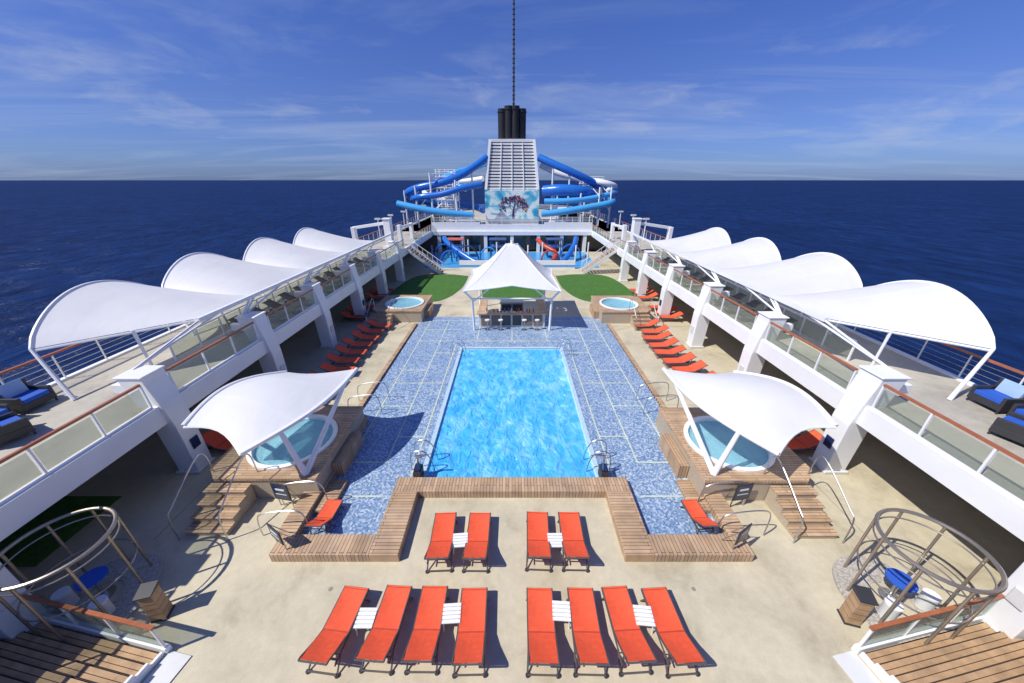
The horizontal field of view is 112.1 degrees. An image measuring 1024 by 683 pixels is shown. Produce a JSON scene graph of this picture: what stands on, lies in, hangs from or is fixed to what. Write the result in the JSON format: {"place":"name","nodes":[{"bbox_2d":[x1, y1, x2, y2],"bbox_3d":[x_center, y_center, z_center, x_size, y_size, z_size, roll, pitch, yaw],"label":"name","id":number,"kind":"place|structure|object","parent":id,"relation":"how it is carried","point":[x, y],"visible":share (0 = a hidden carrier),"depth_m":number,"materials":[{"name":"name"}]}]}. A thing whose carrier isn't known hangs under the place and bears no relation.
{"place":"outdoors","nodes":[
{"label":"outdoors","id":0,"kind":"place"},
{"bbox_2d":[202,429,232,451],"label":"sun lounger","id":1,"kind":"object","parent":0,"point":[215,440],"visible":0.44,"depth_m":13.92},
{"bbox_2d":[403,237,443,273],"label":"deck staircase","id":2,"kind":"structure","parent":0,"point":[429,262],"depth_m":40.15,"materials":[{"name":"white metal"}]},
{"bbox_2d":[0,180,1023,385],"bbox_3d":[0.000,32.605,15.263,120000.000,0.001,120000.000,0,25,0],"label":"sea","id":3,"kind":"structure","parent":0,"point":[60,237],"depth_m":294.92,"materials":[{"name":"liquid"}]},
{"bbox_2d":[416,249,607,251],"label":"ship hull","id":4,"kind":"object","parent":3,"relation":"on","point":[530,250],"depth_m":57.27,"materials":[{"name":"paint"}]},
{"bbox_2d":[5,252,1023,682],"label":"pool deck floor","id":5,"kind":"structure","parent":4,"relation":"on","point":[245,610],"depth_m":9.83,"materials":[{"name":"concrete"}]},
{"bbox_2d":[0,562,53,638],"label":"support column","id":6,"kind":"structure","parent":5,"relation":"on","point":[12,626],"depth_m":8.12,"materials":[{"name":"white paint"}]},
{"bbox_2d":[0,496,121,565],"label":"turf mat","id":7,"kind":"object","parent":5,"relation":"on","point":[37,552],"visible":0.55,"depth_m":10.90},
{"bbox_2d":[0,506,162,641],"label":"round metal gazebo","id":8,"kind":"object","parent":5,"relation":"on","point":[111,588],"visible":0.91,"depth_m":8.79,"materials":[{"name":"grey metal"}]},
{"bbox_2d":[0,594,191,682],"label":"railing","id":9,"kind":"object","parent":5,"relation":"on","point":[29,656],"depth_m":7.84,"materials":[{"name":"white paint"}]},
{"bbox_2d":[132,580,174,623],"bbox_3d":[-8.850,6.450,8.540,0.360,1.059,0.360,-6,26,-14],"label":"wooden waste bin","id":10,"kind":"object","parent":5,"relation":"on","point":[152,600],"visible":1,"depth_m":8.45,"materials":[{"name":"brown wood"}]},
{"bbox_2d":[111,365,215,473],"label":"support column","id":11,"kind":"structure","parent":5,"relation":"on","point":[185,447],"depth_m":12.10,"materials":[{"name":"white paint"}]},
{"bbox_2d":[0,215,445,541],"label":"side promenade deck","id":12,"kind":"structure","parent":5,"relation":"on","point":[90,387],"depth_m":12.15,"materials":[{"name":"white paint"}]},
{"bbox_2d":[0,411,36,444],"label":"sun lounger","id":13,"kind":"object","parent":12,"relation":"on","point":[13,426],"visible":1,"depth_m":10.18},
{"bbox_2d":[0,378,57,413],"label":"sun lounger","id":14,"kind":"object","parent":12,"relation":"on","point":[19,395],"visible":0.88,"depth_m":11.51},
{"bbox_2d":[28,227,391,400],"bbox_3d":[-15.020,-5.280,23.827,4.770,3.442,27.564,0,25,0],"label":"scalloped awning","id":15,"kind":"object","parent":12,"relation":"on","point":[197,287],"visible":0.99,"depth_m":15.16,"materials":[{"name":"fabric"}]},
{"bbox_2d":[0,224,431,505],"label":"glass railing","id":16,"kind":"object","parent":12,"relation":"on","point":[27,449],"visible":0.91,"depth_m":11.08,"materials":[{"name":"white paint"}]},
{"bbox_2d":[0,213,431,384],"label":"ship railing","id":17,"kind":"object","parent":12,"relation":"on","point":[42,357],"visible":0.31,"depth_m":13.34,"materials":[{"name":"white paint"}]},
{"bbox_2d":[167,247,368,360],"bbox_3d":[-14.330,-4.267,24.502,0.060,0.946,22.060,0,25,0],"label":"glass wind screen","id":18,"kind":"object","parent":12,"relation":"on","point":[199,339],"visible":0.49,"depth_m":18.08,"materials":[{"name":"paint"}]},
{"bbox_2d":[263,299,300,313],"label":"dark sun lounger","id":19,"kind":"object","parent":12,"relation":"on","point":[272,303],"visible":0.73,"depth_m":19.90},
{"bbox_2d":[350,218,413,251],"bbox_3d":[-14.810,-13.168,40.607,4.380,3.420,9.680,0,25,0],"label":"gantry pylon","id":20,"kind":"object","parent":12,"relation":"on","point":[386,223],"visible":0.87,"depth_m":36.47,"materials":[{"name":"metal"}]},
{"bbox_2d":[230,311,287,372],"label":"support column","id":21,"kind":"structure","parent":5,"relation":"on","point":[272,360],"depth_m":16.75,"materials":[{"name":"white paint"}]},
{"bbox_2d":[167,406,364,540],"bbox_3d":[-8.370,4.036,12.698,4.260,1.924,5.622,0,25,0],"label":"hot tub","id":22,"kind":"object","parent":5,"relation":"on","point":[233,494],"visible":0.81,"depth_m":11.95,"materials":[{"name":"brown wood"}]},
{"bbox_2d":[181,367,357,475],"bbox_3d":[-8.403,2.825,12.553,4.156,2.500,4.544,0,25,0],"label":"shade canopy","id":23,"kind":"object","parent":22,"relation":"on","point":[244,416],"visible":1,"depth_m":11.65,"materials":[{"name":"fabric"}]},
{"bbox_2d":[270,483,299,506],"bbox_3d":[-7.572,5.040,11.589,0.600,1.055,0.405,4,25,9],"label":"pool rules sign","id":24,"kind":"object","parent":5,"relation":"on","point":[281,491],"visible":0.91,"depth_m":11.34,"materials":[{"name":"metal"}]},
{"bbox_2d":[257,481,327,534],"bbox_3d":[-6.961,5.285,10.976,1.562,1.120,1.135,0,25,0],"label":"grab rail","id":25,"kind":"object","parent":5,"relation":"on","point":[302,514],"visible":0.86,"depth_m":10.48,"materials":[{"name":"metal"}]},
{"bbox_2d":[294,282,338,347],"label":"support column","id":26,"kind":"structure","parent":5,"relation":"on","point":[325,329],"depth_m":21.86,"materials":[{"name":"metal"}]},
{"bbox_2d":[297,585,369,678],"bbox_3d":[-4.150,6.775,8.253,0.770,0.743,1.760,3,25,5],"label":"sun lounger","id":27,"kind":"object","parent":5,"relation":"on","point":[328,641],"visible":1,"depth_m":8.14,"materials":[{"name":"fabric"}]},
{"bbox_2d":[318,362,355,372],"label":"sun lounger","id":28,"kind":"object","parent":5,"relation":"on","point":[327,367],"visible":0.57,"depth_m":19.36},
{"bbox_2d":[324,352,359,366],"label":"sun lounger","id":29,"kind":"object","parent":5,"relation":"on","point":[338,359],"visible":0.94,"depth_m":20.32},
{"bbox_2d":[334,344,367,358],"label":"sun lounger","id":30,"kind":"object","parent":5,"relation":"on","point":[344,350],"visible":0.94,"depth_m":21.34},
{"bbox_2d":[334,263,367,318],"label":"support column","id":31,"kind":"structure","parent":5,"relation":"on","point":[358,301],"depth_m":26.60,"materials":[{"name":"metal"}]},
{"bbox_2d":[341,337,372,350],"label":"sun lounger","id":32,"kind":"object","parent":5,"relation":"on","point":[346,340],"visible":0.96,"depth_m":22.34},
{"bbox_2d":[350,330,379,343],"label":"sun lounger","id":33,"kind":"object","parent":5,"relation":"on","point":[358,335],"visible":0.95,"depth_m":23.34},
{"bbox_2d":[353,608,377,635],"bbox_3d":[-3.550,6.870,8.458,0.440,0.371,0.436,0,25,0],"label":"side table","id":34,"kind":"object","parent":5,"relation":"on","point":[365,618],"visible":0.87,"depth_m":8.36,"materials":[{"name":"white paint"}]},
{"bbox_2d":[356,324,384,336],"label":"sun lounger","id":35,"kind":"object","parent":5,"relation":"on","point":[363,328],"visible":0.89,"depth_m":24.33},
{"bbox_2d":[362,250,388,295],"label":"support column","id":36,"kind":"structure","parent":5,"relation":"on","point":[381,283],"depth_m":31.52,"materials":[{"name":"white paint"}]},
{"bbox_2d":[353,585,412,675],"bbox_3d":[-3.000,6.761,8.283,0.770,0.743,1.760,1,25,3],"label":"sun lounger","id":37,"kind":"object","parent":5,"relation":"on","point":[379,641],"visible":1,"depth_m":8.19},
{"bbox_2d":[383,241,405,281],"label":"support column","id":38,"kind":"structure","parent":5,"relation":"on","point":[399,270],"depth_m":36.67,"materials":[{"name":"white paint"}]},
{"bbox_2d":[366,295,433,329],"bbox_3d":[-8.720,-2.875,27.460,4.260,1.924,5.622,0,25,0],"label":"hot tub","id":39,"kind":"object","parent":5,"relation":"on","point":[392,309],"visible":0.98,"depth_m":26.83,"materials":[{"name":"brown wood"}]},
{"bbox_2d":[401,586,448,675],"bbox_3d":[-2.020,6.766,8.272,0.770,0.743,1.760,0,25,0],"label":"sun lounger","id":40,"kind":"object","parent":5,"relation":"on","point":[423,641],"visible":1,"depth_m":8.17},
{"bbox_2d":[390,274,467,301],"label":"turf lawn","id":41,"kind":"structure","parent":5,"relation":"on","point":[438,287],"depth_m":35.62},
{"bbox_2d":[424,512,457,573],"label":"sun lounger","id":42,"kind":"object","parent":5,"relation":"on","point":[441,540],"visible":1,"depth_m":10.22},
{"bbox_2d":[442,603,460,631],"bbox_3d":[-1.480,6.827,8.549,0.440,0.371,0.436,-1,25,-3],"label":"side table","id":43,"kind":"object","parent":5,"relation":"on","point":[451,613],"visible":0.87,"depth_m":8.46,"materials":[{"name":"white paint"}]},
{"bbox_2d":[452,533,467,554],"bbox_3d":[-1.530,6.022,10.270,0.440,0.371,0.436,-2,25,-4],"label":"side table","id":44,"kind":"object","parent":5,"relation":"on","point":[460,540],"visible":0.83,"depth_m":10.17,"materials":[{"name":"white paint"}]},
{"bbox_2d":[451,587,488,678],"bbox_3d":[-0.960,6.786,8.229,0.770,0.743,1.760,0,25,-1],"label":"sun lounger","id":45,"kind":"object","parent":5,"relation":"on","point":[469,647],"visible":1,"depth_m":8.14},
{"bbox_2d":[461,512,491,573],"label":"sun lounger","id":46,"kind":"object","parent":5,"relation":"on","point":[476,547],"visible":0.99,"depth_m":10.22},
{"bbox_2d":[423,347,598,476],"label":"swimming pool","id":47,"kind":"structure","parent":5,"relation":"in","point":[426,464],"depth_m":17.04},
{"bbox_2d":[426,350,594,476],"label":"pool water","id":48,"kind":"structure","parent":47,"relation":"in","point":[510,413],"depth_m":15.87,"materials":[{"name":"liquid"}]},
{"bbox_2d":[302,317,721,533],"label":"mosaic tile floor","id":49,"kind":"structure","parent":5,"relation":"on","point":[608,381],"depth_m":16.21,"materials":[{"name":"tile"}]},
{"bbox_2d":[304,499,343,533],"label":"sun lounger","id":50,"kind":"object","parent":49,"relation":"on","point":[328,511],"visible":0.87,"depth_m":11.04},
{"bbox_2d":[413,454,426,476],"bbox_3d":[-3.309,4.573,12.514,0.483,0.995,0.450,0,25,0],"label":"pool lift","id":51,"kind":"object","parent":49,"relation":"on","point":[418,469],"visible":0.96,"depth_m":12.42,"materials":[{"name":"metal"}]},
{"bbox_2d":[462,240,561,330],"bbox_3d":[0.000,-4.653,26.419,6.783,6.032,6.487,0,25,0],"label":"bar tent","id":52,"kind":"object","parent":49,"relation":"on","point":[511,263],"visible":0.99,"depth_m":24.36,"materials":[{"name":"fabric"}]},
{"bbox_2d":[477,299,546,326],"bbox_3d":[0.000,-2.481,27.187,5.200,1.442,3.850,0,25,0],"label":"bar counter","id":53,"kind":"object","parent":49,"relation":"on","point":[511,313],"visible":0.94,"depth_m":25.69,"materials":[{"name":"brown wood"}]},
{"bbox_2d":[595,454,608,476],"bbox_3d":[3.229,4.573,12.514,0.483,0.995,0.450,0,25,0],"label":"pool lift","id":54,"kind":"object","parent":49,"relation":"on","point":[603,470],"visible":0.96,"depth_m":12.42,"materials":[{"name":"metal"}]},
{"bbox_2d":[680,499,719,533],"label":"sun lounger","id":55,"kind":"object","parent":49,"relation":"on","point":[695,511],"visible":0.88,"depth_m":11.02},
{"bbox_2d":[269,323,754,561],"bbox_3d":[0.000,2.398,18.088,14.900,0.320,18.070,0,25,0],"label":"teak pool coaming","id":56,"kind":"object","parent":5,"relation":"on","point":[386,543],"visible":0.72,"depth_m":10.99,"materials":[{"name":"brown wood"}]},
{"bbox_2d":[266,523,297,549],"bbox_3d":[-6.669,5.555,10.042,0.600,0.791,0.405,14,28,27],"label":"pool rules sign","id":57,"kind":"object","parent":56,"relation":"on","point":[275,534],"visible":1,"depth_m":9.83,"materials":[{"name":"white paint"}]},
{"bbox_2d":[721,523,751,549],"bbox_3d":[6.519,5.555,10.042,0.600,0.791,0.405,-14,28,-27],"label":"pool rules sign","id":58,"kind":"object","parent":56,"relation":"on","point":[742,534],"visible":1,"depth_m":9.82,"materials":[{"name":"white paint"}]},
{"bbox_2d":[403,209,620,251],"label":"aft deck house","id":59,"kind":"structure","parent":5,"relation":"on","point":[478,232],"depth_m":52.02,"materials":[{"name":"white paint"}]},
{"bbox_2d":[434,169,460,221],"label":"slide stair tower","id":60,"kind":"structure","parent":59,"relation":"on","point":[446,187],"depth_m":56.43,"materials":[{"name":"metal"}]},
{"bbox_2d":[396,154,617,228],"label":"water slide","id":61,"kind":"object","parent":59,"relation":"on","point":[567,194],"visible":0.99,"depth_m":53.09,"materials":[{"name":"blue plastic"}]},
{"bbox_2d":[444,207,578,221],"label":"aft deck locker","id":62,"kind":"object","parent":59,"relation":"on","point":[573,216],"visible":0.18,"depth_m":66.05,"materials":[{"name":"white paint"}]},
{"bbox_2d":[485,105,538,223],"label":"ship funnel","id":63,"kind":"object","parent":59,"relation":"on","point":[512,159],"visible":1,"depth_m":53.81,"materials":[{"name":"white paint"}]},
{"bbox_2d":[485,190,538,218],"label":"funnel mural","id":64,"kind":"object","parent":63,"relation":"attached to","point":[511,204],"visible":1,"depth_m":55.63},
{"bbox_2d":[512,0,514,104],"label":"signal mast","id":65,"kind":"object","parent":63,"relation":"on","point":[513,58],"visible":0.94,"depth_m":50.06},
{"bbox_2d":[577,176,604,225],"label":"slide stair tower","id":66,"kind":"structure","parent":59,"relation":"on","point":[586,212],"depth_m":57.39,"materials":[{"name":"metal"}]},
{"bbox_2d":[424,236,599,267],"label":"splash playground","id":67,"kind":"object","parent":5,"relation":"on","point":[452,257],"visible":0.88,"depth_m":47.33,"materials":[{"name":"blue paint"}]},
{"bbox_2d":[482,286,543,299],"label":"turf lawn","id":68,"kind":"structure","parent":5,"relation":"on","point":[511,292],"depth_m":33.43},
{"bbox_2d":[459,260,574,268],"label":"white wall","id":69,"kind":"structure","parent":5,"relation":"on","point":[549,264],"depth_m":42.59,"materials":[{"name":"paint"}]},
{"bbox_2d":[525,511,551,572],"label":"sun lounger","id":70,"kind":"object","parent":5,"relation":"on","point":[538,545],"visible":0.99,"depth_m":10.25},
{"bbox_2d":[525,587,559,678],"bbox_3d":[0.700,6.787,8.227,0.770,0.743,1.760,1,25,1],"label":"sun lounger","id":71,"kind":"object","parent":5,"relation":"on","point":[542,647],"visible":0.99,"depth_m":8.13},
{"bbox_2d":[547,533,562,547],"bbox_3d":[1.280,6.022,10.270,0.440,0.371,0.436,0,25,0],"label":"side table","id":72,"kind":"object","parent":5,"relation":"on","point":[555,539],"visible":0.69,"depth_m":10.20,"materials":[{"name":"white paint"}]},
{"bbox_2d":[552,600,570,628],"bbox_3d":[1.220,6.806,8.594,0.440,0.371,0.436,1,25,3],"label":"side table","id":73,"kind":"object","parent":5,"relation":"on","point":[561,610],"visible":0.9,"depth_m":8.50,"materials":[{"name":"white paint"}]},
{"bbox_2d":[557,512,589,572],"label":"sun lounger","id":74,"kind":"object","parent":5,"relation":"on","point":[573,542],"visible":0.99,"depth_m":10.22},
{"bbox_2d":[566,587,609,678],"bbox_3d":[1.760,6.785,8.230,0.770,0.743,1.760,1,25,1],"label":"sun lounger","id":75,"kind":"object","parent":5,"relation":"on","point":[589,647],"visible":1,"depth_m":8.14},
{"bbox_2d":[556,274,633,301],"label":"turf lawn","id":76,"kind":"structure","parent":5,"relation":"on","point":[585,287],"depth_m":35.62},
{"bbox_2d":[589,296,657,330],"bbox_3d":[8.620,-2.790,27.279,4.260,1.924,5.622,0,25,0],"label":"hot tub","id":77,"kind":"object","parent":5,"relation":"on","point":[633,311],"visible":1,"depth_m":26.62,"materials":[{"name":"brown wood"}]},
{"bbox_2d":[600,586,657,676],"bbox_3d":[2.720,6.770,8.262,0.770,0.743,1.760,-1,25,-3],"label":"sun lounger","id":78,"kind":"object","parent":5,"relation":"on","point":[630,639],"visible":1,"depth_m":8.15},
{"bbox_2d":[618,241,640,281],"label":"support column","id":79,"kind":"structure","parent":5,"relation":"on","point":[624,270],"depth_m":36.67,"materials":[{"name":"metal"}]},
{"bbox_2d":[633,605,655,633],"bbox_3d":[3.220,6.848,8.504,0.440,0.371,0.436,2,25,4],"label":"side table","id":80,"kind":"object","parent":5,"relation":"on","point":[643,615],"visible":0.86,"depth_m":8.40,"materials":[{"name":"white paint"}]},
{"bbox_2d":[634,250,661,295],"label":"support column","id":81,"kind":"structure","parent":5,"relation":"on","point":[642,283],"depth_m":31.52,"materials":[{"name":"metal"}]},
{"bbox_2d":[640,324,668,337],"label":"sun lounger","id":82,"kind":"object","parent":5,"relation":"on","point":[661,329],"visible":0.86,"depth_m":24.27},
{"bbox_2d":[642,330,671,343],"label":"sun lounger","id":83,"kind":"object","parent":5,"relation":"on","point":[663,335],"visible":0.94,"depth_m":23.29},
{"bbox_2d":[647,337,678,351],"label":"sun lounger","id":84,"kind":"object","parent":5,"relation":"on","point":[670,342],"visible":0.92,"depth_m":22.28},
{"bbox_2d":[653,344,686,358],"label":"sun lounger","id":85,"kind":"object","parent":5,"relation":"on","point":[675,350],"visible":0.92,"depth_m":21.32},
{"bbox_2d":[657,263,689,318],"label":"support column","id":86,"kind":"structure","parent":5,"relation":"on","point":[665,301],"depth_m":26.62,"materials":[{"name":"white paint"}]},
{"bbox_2d":[640,587,706,678],"bbox_3d":[3.750,6.783,8.235,0.770,0.743,1.760,-1,25,-3],"label":"sun lounger","id":87,"kind":"object","parent":5,"relation":"on","point":[677,642],"visible":1,"depth_m":8.11,"materials":[{"name":"fabric"}]},
{"bbox_2d":[661,352,696,368],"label":"sun lounger","id":88,"kind":"object","parent":5,"relation":"on","point":[685,358],"visible":0.94,"depth_m":20.32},
{"bbox_2d":[671,360,707,372],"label":"sun lounger","id":89,"kind":"object","parent":5,"relation":"on","point":[699,365],"visible":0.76,"depth_m":19.44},
{"bbox_2d":[685,282,729,347],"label":"support column","id":90,"kind":"structure","parent":5,"relation":"on","point":[698,329],"depth_m":21.86,"materials":[{"name":"metal"}]},
{"bbox_2d":[698,481,770,535],"bbox_3d":[7.039,5.285,10.976,1.562,1.120,1.135,0,25,0],"label":"grab rail","id":91,"kind":"object","parent":5,"relation":"on","point":[741,504],"visible":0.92,"depth_m":10.54,"materials":[{"name":"metal"}]},
{"bbox_2d":[725,483,753,506],"bbox_3d":[7.572,5.040,11.589,0.600,1.055,0.405,-4,25,-9],"label":"pool rules sign","id":92,"kind":"object","parent":5,"relation":"on","point":[742,491],"visible":0.9,"depth_m":11.34,"materials":[{"name":"white paint"}]},
{"bbox_2d":[656,407,854,543],"bbox_3d":[8.220,4.078,12.607,4.260,1.924,5.622,0,25,0],"label":"hot tub","id":93,"kind":"object","parent":5,"relation":"on","point":[786,495],"visible":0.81,"depth_m":11.90,"materials":[{"name":"brown wood"}]},
{"bbox_2d":[662,367,838,475],"bbox_3d":[8.253,2.825,12.553,4.156,2.500,4.544,0,25,0],"label":"shade canopy","id":94,"kind":"object","parent":93,"relation":"on","point":[774,415],"visible":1,"depth_m":11.65,"materials":[{"name":"fabric"}]},
{"bbox_2d":[736,311,793,373],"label":"support column","id":95,"kind":"structure","parent":5,"relation":"on","point":[752,360],"depth_m":16.76,"materials":[{"name":"metal"}]},
{"bbox_2d":[576,215,1023,541],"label":"side promenade deck","id":96,"kind":"structure","parent":5,"relation":"on","point":[933,387],"depth_m":12.15,"materials":[{"name":"white paint"}]},
{"bbox_2d":[610,218,673,251],"bbox_3d":[14.810,-13.168,40.607,4.380,3.420,9.680,0,25,0],"label":"gantry pylon","id":97,"kind":"object","parent":96,"relation":"on","point":[637,223],"visible":0.86,"depth_m":36.47,"materials":[{"name":"metal"}]},
{"bbox_2d":[714,292,746,305],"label":"dark sun lounger","id":98,"kind":"object","parent":96,"relation":"on","point":[737,296],"visible":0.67,"depth_m":21.03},
{"bbox_2d":[723,299,761,313],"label":"dark sun lounger","id":99,"kind":"object","parent":96,"relation":"on","point":[751,304],"visible":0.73,"depth_m":19.84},
{"bbox_2d":[655,247,856,360],"bbox_3d":[14.330,-4.267,24.502,0.060,0.946,22.060,0,25,0],"label":"glass wind screen","id":100,"kind":"object","parent":96,"relation":"on","point":[824,339],"visible":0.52,"depth_m":18.11,"materials":[{"name":"paint"}]},
{"bbox_2d":[592,224,1023,505],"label":"glass railing","id":101,"kind":"object","parent":96,"relation":"on","point":[996,449],"visible":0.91,"depth_m":11.07,"materials":[{"name":"white paint"}]},
{"bbox_2d":[592,210,1023,384],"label":"ship railing","id":102,"kind":"object","parent":96,"relation":"on","point":[981,357],"visible":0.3,"depth_m":13.34,"materials":[{"name":"white paint"}]},
{"bbox_2d":[632,227,995,400],"bbox_3d":[15.020,-5.280,23.827,4.770,3.442,27.564,0,25,0],"label":"scalloped awning","id":103,"kind":"object","parent":96,"relation":"on","point":[825,287],"visible":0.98,"depth_m":15.16,"materials":[{"name":"fabric"}]},
{"bbox_2d":[966,378,1023,413],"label":"sun lounger","id":104,"kind":"object","parent":96,"relation":"on","point":[1004,395],"visible":0.84,"depth_m":11.51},
{"bbox_2d":[987,411,1023,444],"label":"lounge chair","id":105,"kind":"object","parent":96,"relation":"on","point":[1010,426],"visible":1,"depth_m":10.18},
{"bbox_2d":[787,429,821,450],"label":"sun lounger","id":106,"kind":"object","parent":5,"relation":"on","point":[809,440],"visible":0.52,"depth_m":13.91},
{"bbox_2d":[836,584,878,627],"bbox_3d":[8.450,6.493,8.450,0.360,1.059,0.360,6,26,14],"label":"wooden waste bin","id":107,"kind":"object","parent":5,"relation":"on","point":[858,605],"visible":1,"depth_m":8.36,"materials":[{"name":"brown wood"}]},
{"bbox_2d":[808,365,912,473],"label":"support column","id":108,"kind":"structure","parent":5,"relation":"on","point":[837,447],"depth_m":12.11,"materials":[{"name":"white paint"}]},
{"bbox_2d":[832,508,1007,648],"bbox_3d":[9.950,5.793,8.564,2.400,2.245,2.400,0,25,0],"label":"round metal gazebo","id":109,"kind":"object","parent":5,"relation":"on","point":[897,593],"visible":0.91,"depth_m":8.66,"materials":[{"name":"grey metal"}]},
{"bbox_2d":[832,593,1023,682],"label":"teak staircase","id":110,"kind":"structure","parent":5,"relation":"on","point":[980,652],"depth_m":7.82,"materials":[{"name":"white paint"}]},
{"bbox_2d":[969,562,1023,638],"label":"support column","id":111,"kind":"structure","parent":5,"relation":"on","point":[1005,615],"depth_m":8.12,"materials":[{"name":"white paint"}]},
{"bbox_2d":[0,0,1023,179],"label":"sky","id":112,"kind":"structure","parent":0,"point":[90,89],"materials":[{"name":"blue"}]},
{"bbox_2d":[580,237,620,273],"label":"deck staircase","id":113,"kind":"structure","parent":0,"point":[594,262],"depth_m":40.15,"materials":[{"name":"white metal"}]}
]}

